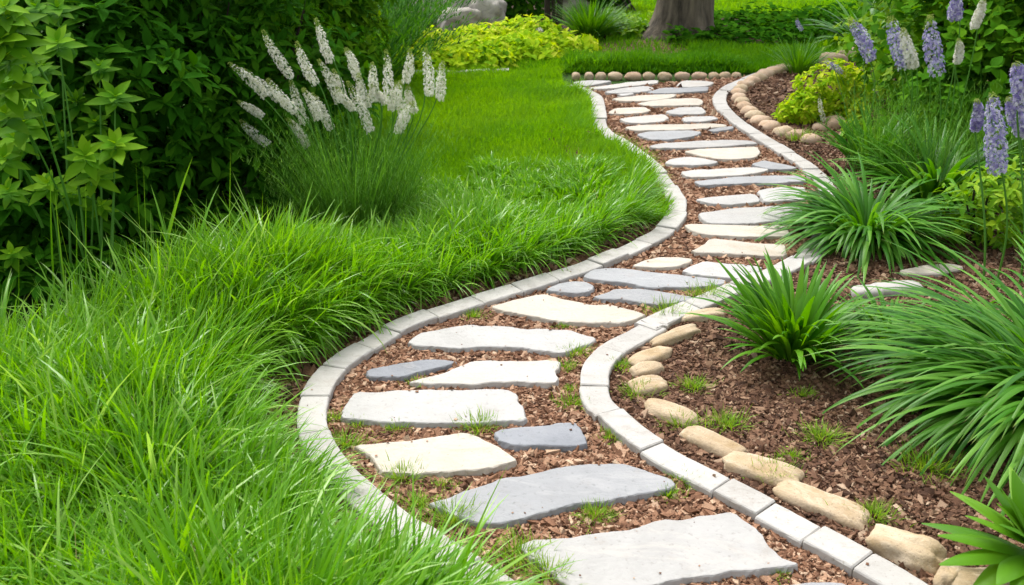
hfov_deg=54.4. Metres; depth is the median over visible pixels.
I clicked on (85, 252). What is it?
grass stalk
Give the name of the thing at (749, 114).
border cobble
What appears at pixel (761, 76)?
border cobble
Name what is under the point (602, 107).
kerb block
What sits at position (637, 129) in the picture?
flagstone
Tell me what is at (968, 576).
edging stone
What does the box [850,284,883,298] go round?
pale edge stone
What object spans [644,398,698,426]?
edging stone
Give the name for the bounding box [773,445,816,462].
weed tuft
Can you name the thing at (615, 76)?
row cobble
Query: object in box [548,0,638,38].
fern clump
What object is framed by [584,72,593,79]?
row cobble
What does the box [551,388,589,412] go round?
weed tuft
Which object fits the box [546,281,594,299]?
flagstone
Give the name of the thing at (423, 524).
kerb block
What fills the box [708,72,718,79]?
row cobble
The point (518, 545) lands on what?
weed tuft
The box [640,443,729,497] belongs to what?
kerb block
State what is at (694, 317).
edging stone
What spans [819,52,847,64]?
bed edge stone
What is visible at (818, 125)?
garden stone
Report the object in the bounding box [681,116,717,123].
flagstone
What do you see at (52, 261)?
grass stalk
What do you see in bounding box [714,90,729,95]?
kerb block
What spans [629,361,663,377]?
edging stone
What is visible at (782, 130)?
border cobble
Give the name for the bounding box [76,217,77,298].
grass stalk
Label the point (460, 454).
flagstone
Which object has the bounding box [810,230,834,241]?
kerb block
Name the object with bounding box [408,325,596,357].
flagstone
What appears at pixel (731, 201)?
flagstone
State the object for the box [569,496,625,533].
weed tuft
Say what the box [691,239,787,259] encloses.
flagstone
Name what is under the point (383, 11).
needle shrub
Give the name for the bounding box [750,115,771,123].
border cobble
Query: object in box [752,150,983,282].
strap leaf clump
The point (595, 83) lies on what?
flagstone
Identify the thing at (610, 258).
kerb block
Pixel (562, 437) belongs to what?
flagstone
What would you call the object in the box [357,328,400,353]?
kerb block
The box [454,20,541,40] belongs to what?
lime mound
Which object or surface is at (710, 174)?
flagstone
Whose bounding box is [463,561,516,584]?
kerb block
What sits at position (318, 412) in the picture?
kerb block
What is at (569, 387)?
weed tuft
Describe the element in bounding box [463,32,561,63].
lime mound
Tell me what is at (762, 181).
flagstone
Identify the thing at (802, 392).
weed tuft
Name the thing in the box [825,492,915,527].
weed tuft
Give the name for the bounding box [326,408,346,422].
weed tuft
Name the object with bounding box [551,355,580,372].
weed tuft
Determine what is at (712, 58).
verge grass
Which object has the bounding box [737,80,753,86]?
border cobble
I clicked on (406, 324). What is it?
kerb block
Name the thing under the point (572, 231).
grass tussock
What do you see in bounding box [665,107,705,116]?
flagstone
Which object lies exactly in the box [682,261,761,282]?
flagstone
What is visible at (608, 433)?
weed tuft
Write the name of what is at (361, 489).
kerb block
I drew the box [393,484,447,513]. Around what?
weed tuft
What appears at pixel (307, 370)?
border mulch
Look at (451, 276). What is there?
grass tussock
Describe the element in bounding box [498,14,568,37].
lime mound
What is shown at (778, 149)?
kerb block
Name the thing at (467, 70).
bed edging strip
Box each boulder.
[405,0,471,23]
[437,7,481,31]
[469,0,506,27]
[550,0,591,12]
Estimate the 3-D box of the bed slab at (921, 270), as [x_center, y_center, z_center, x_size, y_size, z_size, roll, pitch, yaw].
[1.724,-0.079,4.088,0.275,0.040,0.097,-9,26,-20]
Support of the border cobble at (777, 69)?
on the bed mulch at (708, 352)
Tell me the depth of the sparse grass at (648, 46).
8.80 m
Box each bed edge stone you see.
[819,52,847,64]
[837,47,855,61]
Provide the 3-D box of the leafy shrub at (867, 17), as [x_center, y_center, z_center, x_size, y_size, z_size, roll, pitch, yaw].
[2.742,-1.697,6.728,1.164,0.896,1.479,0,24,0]
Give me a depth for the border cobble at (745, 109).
6.52 m
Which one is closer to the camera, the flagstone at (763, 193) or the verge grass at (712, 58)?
the flagstone at (763, 193)
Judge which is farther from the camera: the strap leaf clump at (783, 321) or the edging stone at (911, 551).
the strap leaf clump at (783, 321)
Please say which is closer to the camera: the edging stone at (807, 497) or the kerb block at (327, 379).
the edging stone at (807, 497)
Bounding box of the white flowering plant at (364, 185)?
[227,18,464,232]
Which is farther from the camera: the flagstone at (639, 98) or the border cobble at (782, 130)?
the flagstone at (639, 98)
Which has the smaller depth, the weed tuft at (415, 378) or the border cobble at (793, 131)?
the weed tuft at (415, 378)
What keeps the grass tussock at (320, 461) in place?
on the soil border at (366, 334)
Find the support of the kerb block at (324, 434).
on the ground at (246, 191)
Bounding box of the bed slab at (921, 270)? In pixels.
[899,264,962,276]
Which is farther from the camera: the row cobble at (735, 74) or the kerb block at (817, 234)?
the row cobble at (735, 74)
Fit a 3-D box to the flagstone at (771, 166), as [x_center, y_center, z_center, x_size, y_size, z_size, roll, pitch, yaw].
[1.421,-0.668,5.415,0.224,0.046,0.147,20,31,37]
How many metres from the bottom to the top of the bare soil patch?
0.007 m
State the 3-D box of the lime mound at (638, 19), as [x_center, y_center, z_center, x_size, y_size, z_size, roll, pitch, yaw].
[1.309,-2.596,9.587,0.703,0.220,0.703,0,24,0]
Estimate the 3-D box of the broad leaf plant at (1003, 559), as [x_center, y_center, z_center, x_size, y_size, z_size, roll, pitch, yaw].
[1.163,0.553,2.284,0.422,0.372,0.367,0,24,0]
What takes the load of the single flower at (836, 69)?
on the bed mulch at (708, 352)
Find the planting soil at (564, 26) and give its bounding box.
[384,3,620,47]
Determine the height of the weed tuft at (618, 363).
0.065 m
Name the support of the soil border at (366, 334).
on the ground at (246, 191)
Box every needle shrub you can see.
[312,0,437,36]
[319,0,518,86]
[367,0,482,50]
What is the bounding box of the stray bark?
[307,89,868,577]
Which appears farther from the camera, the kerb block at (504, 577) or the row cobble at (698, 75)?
the row cobble at (698, 75)
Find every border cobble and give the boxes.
[731,88,746,94]
[731,93,745,99]
[733,84,747,91]
[734,97,749,102]
[736,101,752,109]
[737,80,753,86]
[740,105,757,113]
[744,76,760,82]
[744,110,765,118]
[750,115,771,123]
[751,72,767,79]
[756,69,774,76]
[758,120,780,130]
[766,66,783,73]
[772,125,793,136]
[776,63,791,70]
[785,129,805,138]
[800,133,821,143]
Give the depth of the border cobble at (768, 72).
7.59 m
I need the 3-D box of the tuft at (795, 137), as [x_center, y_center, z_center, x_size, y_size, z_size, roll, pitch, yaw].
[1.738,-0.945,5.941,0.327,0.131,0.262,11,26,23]
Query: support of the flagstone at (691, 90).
on the mulch path surface
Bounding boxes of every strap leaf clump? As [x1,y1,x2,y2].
[675,248,905,387]
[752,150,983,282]
[805,233,1023,521]
[807,99,925,175]
[827,278,939,365]
[828,110,1023,218]
[877,326,1023,446]
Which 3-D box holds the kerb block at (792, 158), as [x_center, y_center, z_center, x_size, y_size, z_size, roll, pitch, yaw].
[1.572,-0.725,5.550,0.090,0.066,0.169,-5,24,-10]
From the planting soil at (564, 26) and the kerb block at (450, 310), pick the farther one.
the planting soil at (564, 26)
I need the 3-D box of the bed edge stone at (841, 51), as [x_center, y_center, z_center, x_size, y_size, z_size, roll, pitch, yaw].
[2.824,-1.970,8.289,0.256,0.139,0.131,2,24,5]
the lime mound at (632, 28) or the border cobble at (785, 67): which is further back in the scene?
the lime mound at (632, 28)
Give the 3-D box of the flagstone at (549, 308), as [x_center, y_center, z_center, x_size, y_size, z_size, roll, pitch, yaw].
[0.211,0.086,3.723,0.562,0.045,0.217,10,26,21]
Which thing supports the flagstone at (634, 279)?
on the mulch path surface
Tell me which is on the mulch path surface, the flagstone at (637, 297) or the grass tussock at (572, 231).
the flagstone at (637, 297)
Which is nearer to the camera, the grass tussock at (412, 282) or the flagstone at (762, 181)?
the grass tussock at (412, 282)
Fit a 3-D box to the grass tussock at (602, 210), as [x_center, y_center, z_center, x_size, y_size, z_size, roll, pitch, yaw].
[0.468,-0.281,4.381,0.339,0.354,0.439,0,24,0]
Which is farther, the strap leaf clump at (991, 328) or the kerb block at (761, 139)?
the kerb block at (761, 139)
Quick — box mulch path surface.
[330,301,850,582]
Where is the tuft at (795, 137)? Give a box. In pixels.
[778,126,832,140]
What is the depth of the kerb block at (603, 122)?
6.23 m
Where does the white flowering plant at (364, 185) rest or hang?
on the soil border at (366, 334)
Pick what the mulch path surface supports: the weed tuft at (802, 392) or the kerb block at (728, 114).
the kerb block at (728, 114)
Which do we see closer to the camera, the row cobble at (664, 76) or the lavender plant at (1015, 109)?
the lavender plant at (1015, 109)
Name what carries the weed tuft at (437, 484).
on the mulch path surface
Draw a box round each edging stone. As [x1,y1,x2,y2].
[627,346,671,365]
[628,375,667,396]
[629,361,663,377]
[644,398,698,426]
[649,324,700,346]
[679,425,746,456]
[681,308,724,322]
[721,451,804,485]
[772,479,871,531]
[865,524,946,575]
[933,558,961,584]
[949,566,1009,584]
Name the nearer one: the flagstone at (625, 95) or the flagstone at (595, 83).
the flagstone at (625, 95)
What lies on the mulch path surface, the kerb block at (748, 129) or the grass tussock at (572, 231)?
the kerb block at (748, 129)
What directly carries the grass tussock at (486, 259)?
on the soil border at (366, 334)
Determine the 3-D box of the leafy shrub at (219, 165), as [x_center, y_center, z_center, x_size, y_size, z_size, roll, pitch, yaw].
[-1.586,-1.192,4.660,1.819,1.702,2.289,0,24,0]
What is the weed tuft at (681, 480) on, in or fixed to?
on the mulch path surface
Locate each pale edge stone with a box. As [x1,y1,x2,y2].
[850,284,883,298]
[873,282,901,296]
[892,280,922,293]
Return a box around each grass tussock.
[223,373,328,452]
[225,394,326,467]
[259,291,350,367]
[262,428,380,519]
[294,266,393,351]
[316,256,416,336]
[331,505,458,574]
[373,236,456,320]
[406,233,496,301]
[445,221,544,294]
[501,211,585,275]
[544,193,615,266]
[581,187,647,246]
[612,171,672,233]
[615,153,671,203]
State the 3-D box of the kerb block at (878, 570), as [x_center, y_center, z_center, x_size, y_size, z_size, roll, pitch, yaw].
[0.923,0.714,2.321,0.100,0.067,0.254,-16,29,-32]
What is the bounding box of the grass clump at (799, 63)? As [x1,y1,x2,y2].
[764,33,833,74]
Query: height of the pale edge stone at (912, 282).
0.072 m
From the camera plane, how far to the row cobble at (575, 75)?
7.61 m
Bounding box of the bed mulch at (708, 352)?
[609,65,1023,584]
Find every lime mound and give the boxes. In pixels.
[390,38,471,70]
[411,25,497,46]
[415,37,519,68]
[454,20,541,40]
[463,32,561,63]
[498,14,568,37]
[498,27,605,57]
[573,14,648,37]
[620,10,653,33]
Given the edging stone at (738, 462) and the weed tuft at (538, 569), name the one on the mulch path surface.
the weed tuft at (538, 569)
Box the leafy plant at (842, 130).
[835,115,881,141]
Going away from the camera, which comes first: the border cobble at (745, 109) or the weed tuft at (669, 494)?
the weed tuft at (669, 494)
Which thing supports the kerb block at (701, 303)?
on the mulch path surface
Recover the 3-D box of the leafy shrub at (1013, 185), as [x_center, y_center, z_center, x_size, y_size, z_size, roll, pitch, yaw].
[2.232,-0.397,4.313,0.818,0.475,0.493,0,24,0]
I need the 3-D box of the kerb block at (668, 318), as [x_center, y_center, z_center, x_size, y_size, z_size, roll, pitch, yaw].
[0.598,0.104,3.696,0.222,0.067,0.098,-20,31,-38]
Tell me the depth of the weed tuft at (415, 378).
3.25 m
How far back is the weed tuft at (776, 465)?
2.76 m
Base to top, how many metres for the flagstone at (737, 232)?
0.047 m
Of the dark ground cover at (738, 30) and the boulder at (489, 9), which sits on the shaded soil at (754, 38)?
the dark ground cover at (738, 30)
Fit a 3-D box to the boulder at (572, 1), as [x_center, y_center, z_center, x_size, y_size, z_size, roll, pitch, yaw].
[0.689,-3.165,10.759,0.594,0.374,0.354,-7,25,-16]
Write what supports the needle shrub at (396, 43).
on the lawn at (512, 96)
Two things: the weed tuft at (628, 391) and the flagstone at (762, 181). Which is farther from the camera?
the flagstone at (762, 181)
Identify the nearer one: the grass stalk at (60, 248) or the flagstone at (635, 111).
the grass stalk at (60, 248)
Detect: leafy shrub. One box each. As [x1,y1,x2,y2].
[0,0,236,315]
[38,0,379,285]
[180,0,398,136]
[821,0,943,113]
[842,0,1023,174]
[928,151,1023,251]
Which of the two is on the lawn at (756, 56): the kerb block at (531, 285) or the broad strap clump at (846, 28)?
the broad strap clump at (846, 28)
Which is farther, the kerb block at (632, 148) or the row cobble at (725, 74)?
the row cobble at (725, 74)
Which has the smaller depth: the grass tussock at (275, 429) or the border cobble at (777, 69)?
the grass tussock at (275, 429)
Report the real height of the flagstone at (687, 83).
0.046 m
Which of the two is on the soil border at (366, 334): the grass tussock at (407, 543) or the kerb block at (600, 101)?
the grass tussock at (407, 543)
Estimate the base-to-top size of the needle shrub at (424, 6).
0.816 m
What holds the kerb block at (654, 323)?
on the mulch path surface
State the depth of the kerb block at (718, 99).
6.81 m
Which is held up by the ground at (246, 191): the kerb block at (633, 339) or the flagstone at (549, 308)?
the kerb block at (633, 339)
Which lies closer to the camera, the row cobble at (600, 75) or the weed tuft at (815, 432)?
the weed tuft at (815, 432)
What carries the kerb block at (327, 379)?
on the ground at (246, 191)
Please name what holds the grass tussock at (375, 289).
on the soil border at (366, 334)
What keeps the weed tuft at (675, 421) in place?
on the bed mulch at (708, 352)
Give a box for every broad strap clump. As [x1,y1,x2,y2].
[806,0,892,42]
[857,0,949,18]
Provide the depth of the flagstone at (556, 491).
2.66 m
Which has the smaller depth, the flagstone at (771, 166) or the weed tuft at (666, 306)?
the weed tuft at (666, 306)
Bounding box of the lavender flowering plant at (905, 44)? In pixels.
[833,0,1023,190]
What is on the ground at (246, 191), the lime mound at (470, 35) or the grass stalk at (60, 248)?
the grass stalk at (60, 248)
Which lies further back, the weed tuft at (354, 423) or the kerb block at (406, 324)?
the kerb block at (406, 324)
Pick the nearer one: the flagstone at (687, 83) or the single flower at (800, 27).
the flagstone at (687, 83)
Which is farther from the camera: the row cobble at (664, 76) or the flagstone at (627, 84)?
the row cobble at (664, 76)
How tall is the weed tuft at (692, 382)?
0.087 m
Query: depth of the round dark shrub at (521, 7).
10.15 m
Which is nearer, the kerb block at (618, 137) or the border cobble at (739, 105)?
the kerb block at (618, 137)
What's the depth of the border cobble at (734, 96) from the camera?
6.87 m
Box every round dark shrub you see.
[504,0,556,20]
[587,0,636,12]
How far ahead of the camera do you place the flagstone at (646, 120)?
6.33 m
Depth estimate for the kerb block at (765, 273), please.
3.97 m
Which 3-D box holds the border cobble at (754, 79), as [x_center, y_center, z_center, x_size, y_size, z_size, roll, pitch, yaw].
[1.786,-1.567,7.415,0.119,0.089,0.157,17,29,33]
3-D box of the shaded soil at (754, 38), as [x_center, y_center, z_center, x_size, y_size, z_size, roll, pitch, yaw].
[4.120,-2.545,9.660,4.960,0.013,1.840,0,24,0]
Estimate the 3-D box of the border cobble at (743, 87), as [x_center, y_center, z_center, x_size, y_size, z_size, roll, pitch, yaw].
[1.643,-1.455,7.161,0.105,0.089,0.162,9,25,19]
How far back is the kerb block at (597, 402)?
3.10 m
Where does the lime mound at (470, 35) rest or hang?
on the planting soil at (564, 26)
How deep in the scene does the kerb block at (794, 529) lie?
2.53 m
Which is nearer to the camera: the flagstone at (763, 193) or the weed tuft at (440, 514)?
the weed tuft at (440, 514)
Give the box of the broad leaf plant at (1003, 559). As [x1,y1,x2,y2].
[922,467,1023,584]
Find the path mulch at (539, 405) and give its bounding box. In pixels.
[327,75,867,584]
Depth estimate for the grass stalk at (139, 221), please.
3.88 m
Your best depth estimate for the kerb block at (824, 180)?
5.15 m
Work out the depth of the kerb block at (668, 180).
5.16 m
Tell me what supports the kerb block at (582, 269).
on the mulch path surface
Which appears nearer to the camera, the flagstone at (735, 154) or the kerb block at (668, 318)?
the kerb block at (668, 318)
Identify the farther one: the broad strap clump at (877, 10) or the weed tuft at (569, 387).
the broad strap clump at (877, 10)
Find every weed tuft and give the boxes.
[319,424,379,456]
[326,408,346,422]
[340,415,368,430]
[358,450,443,488]
[372,420,413,437]
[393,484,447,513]
[399,373,430,387]
[417,490,497,536]
[422,476,460,493]
[449,405,504,436]
[464,306,490,319]
[471,522,556,575]
[505,547,581,584]
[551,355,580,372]
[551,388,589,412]
[561,382,576,391]
[562,343,597,357]
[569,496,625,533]
[594,427,621,443]
[595,355,630,373]
[611,378,668,399]
[639,290,695,317]
[647,478,690,502]
[653,406,712,429]
[664,464,701,491]
[669,373,723,394]
[670,277,732,301]
[691,402,763,438]
[741,452,806,483]
[772,571,791,584]
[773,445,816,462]
[778,385,819,402]
[784,413,867,453]
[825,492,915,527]
[885,438,971,488]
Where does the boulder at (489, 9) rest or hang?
on the planting soil at (564, 26)
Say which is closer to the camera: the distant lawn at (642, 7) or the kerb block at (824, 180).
the kerb block at (824, 180)
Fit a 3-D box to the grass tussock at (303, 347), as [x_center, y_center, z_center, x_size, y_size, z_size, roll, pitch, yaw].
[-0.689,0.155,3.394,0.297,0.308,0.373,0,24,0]
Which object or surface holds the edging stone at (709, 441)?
on the bed mulch at (708, 352)
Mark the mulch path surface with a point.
(643, 519)
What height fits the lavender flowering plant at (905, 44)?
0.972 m
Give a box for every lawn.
[301,57,679,224]
[512,28,1013,72]
[602,0,1008,21]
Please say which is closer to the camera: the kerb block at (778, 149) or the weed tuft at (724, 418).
the weed tuft at (724, 418)
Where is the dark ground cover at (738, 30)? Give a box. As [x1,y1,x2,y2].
[662,5,995,45]
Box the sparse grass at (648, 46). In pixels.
[598,33,691,54]
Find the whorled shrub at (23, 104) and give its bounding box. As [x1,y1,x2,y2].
[0,0,147,302]
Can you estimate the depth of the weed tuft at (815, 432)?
2.93 m
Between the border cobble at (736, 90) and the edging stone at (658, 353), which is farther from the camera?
the border cobble at (736, 90)
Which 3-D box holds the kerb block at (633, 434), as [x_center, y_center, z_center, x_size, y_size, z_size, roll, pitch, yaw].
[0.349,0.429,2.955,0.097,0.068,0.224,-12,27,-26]
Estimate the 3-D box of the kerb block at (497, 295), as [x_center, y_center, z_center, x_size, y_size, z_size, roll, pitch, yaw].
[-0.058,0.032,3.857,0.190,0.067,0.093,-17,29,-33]
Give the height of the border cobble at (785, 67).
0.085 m
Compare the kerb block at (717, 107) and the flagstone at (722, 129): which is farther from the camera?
the kerb block at (717, 107)
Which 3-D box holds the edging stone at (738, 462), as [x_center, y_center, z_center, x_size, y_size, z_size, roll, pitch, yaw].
[0.694,0.503,2.780,0.234,0.063,0.104,14,28,29]
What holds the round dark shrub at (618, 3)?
on the planting soil at (564, 26)
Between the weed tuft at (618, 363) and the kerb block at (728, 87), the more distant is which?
the kerb block at (728, 87)
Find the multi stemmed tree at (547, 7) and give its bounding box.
[544,0,562,26]
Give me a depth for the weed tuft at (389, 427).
2.98 m
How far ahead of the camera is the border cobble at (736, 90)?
6.99 m
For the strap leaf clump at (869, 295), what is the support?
on the bed mulch at (708, 352)
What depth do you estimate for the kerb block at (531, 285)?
3.93 m
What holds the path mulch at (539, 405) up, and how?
on the mulch path surface
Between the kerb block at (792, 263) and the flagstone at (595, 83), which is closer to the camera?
the kerb block at (792, 263)
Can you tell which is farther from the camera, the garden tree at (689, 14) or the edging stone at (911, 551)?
the garden tree at (689, 14)
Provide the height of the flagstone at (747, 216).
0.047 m
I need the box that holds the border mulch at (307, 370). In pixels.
[244,127,663,573]
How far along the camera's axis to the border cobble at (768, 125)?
6.15 m
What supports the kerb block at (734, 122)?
on the mulch path surface
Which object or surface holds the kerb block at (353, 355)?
on the ground at (246, 191)
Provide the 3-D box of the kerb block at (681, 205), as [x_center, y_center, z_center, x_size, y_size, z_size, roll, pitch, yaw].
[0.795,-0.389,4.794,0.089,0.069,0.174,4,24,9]
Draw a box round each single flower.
[795,18,805,52]
[815,97,831,124]
[824,59,843,115]
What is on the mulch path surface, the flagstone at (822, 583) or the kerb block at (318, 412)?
the flagstone at (822, 583)
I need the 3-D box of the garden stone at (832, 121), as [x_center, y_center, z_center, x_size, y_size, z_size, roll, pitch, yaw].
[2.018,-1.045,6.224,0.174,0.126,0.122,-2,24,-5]
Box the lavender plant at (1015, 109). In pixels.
[969,60,1023,288]
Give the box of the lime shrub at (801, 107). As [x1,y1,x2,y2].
[771,57,875,124]
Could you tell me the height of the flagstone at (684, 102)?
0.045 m
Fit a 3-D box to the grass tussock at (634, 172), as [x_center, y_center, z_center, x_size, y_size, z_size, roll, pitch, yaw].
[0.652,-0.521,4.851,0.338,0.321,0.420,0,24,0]
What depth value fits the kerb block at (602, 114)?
6.41 m
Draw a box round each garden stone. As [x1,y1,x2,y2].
[812,122,830,130]
[823,115,846,127]
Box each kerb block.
[297,396,329,438]
[299,430,348,471]
[300,366,346,400]
[323,343,373,372]
[324,463,381,510]
[353,493,416,542]
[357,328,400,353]
[382,309,437,336]
[398,521,480,568]
[426,296,484,322]
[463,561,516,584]
[471,284,522,306]
[511,273,558,295]
[547,260,602,283]
[579,386,619,421]
[580,346,623,388]
[587,248,628,267]
[588,91,602,97]
[591,98,604,104]
[592,105,605,109]
[592,110,606,120]
[593,119,607,130]
[598,128,615,135]
[598,409,663,453]
[601,325,666,355]
[605,135,627,142]
[617,240,651,258]
[621,142,644,152]
[634,316,668,330]
[635,227,674,246]
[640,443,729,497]
[646,301,699,326]
[650,163,667,173]
[656,174,674,185]
[656,210,686,231]
[661,185,686,201]
[668,200,686,210]
[685,283,741,308]
[712,95,726,105]
[713,479,774,520]
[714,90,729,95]
[714,104,731,112]
[719,84,737,91]
[719,110,740,119]
[728,119,746,126]
[730,269,781,288]
[736,124,761,136]
[749,133,779,146]
[754,503,819,547]
[766,256,809,274]
[767,144,794,156]
[781,153,807,163]
[794,161,818,169]
[794,241,831,264]
[802,169,827,179]
[802,526,872,576]
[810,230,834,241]
[812,178,834,186]
[852,554,927,584]
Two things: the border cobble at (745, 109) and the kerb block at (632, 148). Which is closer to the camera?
the kerb block at (632, 148)
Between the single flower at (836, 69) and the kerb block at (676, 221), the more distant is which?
the single flower at (836, 69)
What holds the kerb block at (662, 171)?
on the ground at (246, 191)
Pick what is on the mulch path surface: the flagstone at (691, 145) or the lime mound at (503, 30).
the flagstone at (691, 145)
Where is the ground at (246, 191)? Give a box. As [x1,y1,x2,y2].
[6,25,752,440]
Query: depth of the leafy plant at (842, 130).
5.91 m
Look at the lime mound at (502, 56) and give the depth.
7.86 m
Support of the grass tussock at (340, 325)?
on the soil border at (366, 334)
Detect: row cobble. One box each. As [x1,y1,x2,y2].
[572,72,579,80]
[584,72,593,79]
[595,72,605,79]
[608,72,622,80]
[624,72,640,80]
[642,72,654,80]
[657,72,671,80]
[675,72,689,80]
[691,72,706,79]
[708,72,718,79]
[719,72,730,78]
[731,72,740,77]
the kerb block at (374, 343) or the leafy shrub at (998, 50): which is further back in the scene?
the leafy shrub at (998, 50)
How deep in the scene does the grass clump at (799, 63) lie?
7.65 m
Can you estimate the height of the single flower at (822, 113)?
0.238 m
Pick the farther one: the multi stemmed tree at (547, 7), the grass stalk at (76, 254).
the multi stemmed tree at (547, 7)
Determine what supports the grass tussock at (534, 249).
on the soil border at (366, 334)
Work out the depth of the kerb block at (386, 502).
2.57 m
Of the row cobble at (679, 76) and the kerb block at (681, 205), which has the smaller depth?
the kerb block at (681, 205)
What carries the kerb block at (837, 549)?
on the mulch path surface
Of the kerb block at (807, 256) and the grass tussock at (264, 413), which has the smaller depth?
the grass tussock at (264, 413)
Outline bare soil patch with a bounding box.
[592,38,686,54]
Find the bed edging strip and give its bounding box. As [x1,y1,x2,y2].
[402,68,508,75]
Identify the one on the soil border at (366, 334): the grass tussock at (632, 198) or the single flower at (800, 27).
the grass tussock at (632, 198)
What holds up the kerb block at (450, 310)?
on the ground at (246, 191)
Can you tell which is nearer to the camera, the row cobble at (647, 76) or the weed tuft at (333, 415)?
the weed tuft at (333, 415)
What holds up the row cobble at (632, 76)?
on the ground at (246, 191)
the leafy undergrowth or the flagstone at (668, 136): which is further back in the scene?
the leafy undergrowth
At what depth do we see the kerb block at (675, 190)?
4.97 m
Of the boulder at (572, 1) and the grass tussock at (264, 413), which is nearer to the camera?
the grass tussock at (264, 413)
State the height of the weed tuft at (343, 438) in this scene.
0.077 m
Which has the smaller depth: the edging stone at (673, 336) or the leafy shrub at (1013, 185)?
the edging stone at (673, 336)
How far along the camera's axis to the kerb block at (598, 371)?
3.29 m
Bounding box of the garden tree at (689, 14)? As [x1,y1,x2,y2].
[638,0,717,42]
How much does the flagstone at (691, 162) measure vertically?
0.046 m
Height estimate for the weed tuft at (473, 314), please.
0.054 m
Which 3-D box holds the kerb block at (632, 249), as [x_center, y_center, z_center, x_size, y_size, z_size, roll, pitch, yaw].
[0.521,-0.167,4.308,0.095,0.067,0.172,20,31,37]
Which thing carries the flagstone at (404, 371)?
on the mulch path surface
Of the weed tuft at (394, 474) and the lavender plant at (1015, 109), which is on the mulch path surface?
the weed tuft at (394, 474)
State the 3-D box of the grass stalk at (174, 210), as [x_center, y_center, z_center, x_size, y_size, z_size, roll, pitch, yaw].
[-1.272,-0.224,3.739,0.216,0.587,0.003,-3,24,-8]
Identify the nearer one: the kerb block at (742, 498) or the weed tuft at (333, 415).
the kerb block at (742, 498)
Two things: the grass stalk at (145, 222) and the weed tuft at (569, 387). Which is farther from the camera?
the grass stalk at (145, 222)
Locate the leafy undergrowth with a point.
(803, 12)
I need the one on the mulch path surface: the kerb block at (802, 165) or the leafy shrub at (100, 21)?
the kerb block at (802, 165)
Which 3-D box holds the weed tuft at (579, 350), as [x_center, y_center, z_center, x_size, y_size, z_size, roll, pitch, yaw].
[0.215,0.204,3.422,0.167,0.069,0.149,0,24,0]
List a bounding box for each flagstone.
[340,389,527,428]
[354,433,516,478]
[366,359,456,381]
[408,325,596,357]
[409,360,560,390]
[429,464,674,528]
[492,294,645,328]
[494,423,587,452]
[522,512,797,584]
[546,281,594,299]
[576,80,610,87]
[583,268,724,291]
[590,80,658,90]
[593,289,690,307]
[605,86,653,94]
[608,107,650,116]
[612,94,675,103]
[617,93,634,96]
[619,114,668,124]
[625,123,726,133]
[633,257,691,270]
[638,98,702,107]
[638,130,700,141]
[647,87,708,94]
[649,140,757,150]
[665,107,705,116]
[665,157,717,167]
[676,80,713,87]
[680,167,768,179]
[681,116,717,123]
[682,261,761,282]
[684,224,789,239]
[685,147,759,161]
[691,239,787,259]
[694,175,806,188]
[696,194,760,208]
[698,206,800,225]
[707,126,733,133]
[752,161,795,171]
[757,187,805,204]
[795,582,844,584]
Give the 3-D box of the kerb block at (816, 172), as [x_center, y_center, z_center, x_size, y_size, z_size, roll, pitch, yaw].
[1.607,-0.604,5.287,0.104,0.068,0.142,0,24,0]
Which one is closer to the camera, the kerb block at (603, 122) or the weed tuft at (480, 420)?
the weed tuft at (480, 420)
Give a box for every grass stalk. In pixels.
[50,170,56,314]
[55,195,65,287]
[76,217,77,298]
[85,214,85,293]
[136,171,142,266]
[144,189,147,259]
[162,157,192,266]
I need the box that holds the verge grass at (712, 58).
[557,46,752,71]
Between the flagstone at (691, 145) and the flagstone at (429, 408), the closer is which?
the flagstone at (429, 408)
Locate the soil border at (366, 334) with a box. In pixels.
[264,86,632,561]
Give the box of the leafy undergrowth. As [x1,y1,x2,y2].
[736,0,876,39]
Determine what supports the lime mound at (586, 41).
on the planting soil at (564, 26)
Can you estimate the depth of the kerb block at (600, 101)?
6.76 m
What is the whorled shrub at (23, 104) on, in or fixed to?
on the ground at (246, 191)
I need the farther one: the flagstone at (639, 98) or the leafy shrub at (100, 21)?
the flagstone at (639, 98)
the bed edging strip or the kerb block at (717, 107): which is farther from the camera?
the bed edging strip
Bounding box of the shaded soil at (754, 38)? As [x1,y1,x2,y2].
[716,17,838,45]
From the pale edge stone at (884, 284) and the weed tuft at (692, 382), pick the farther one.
the pale edge stone at (884, 284)
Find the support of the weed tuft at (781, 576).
on the mulch path surface

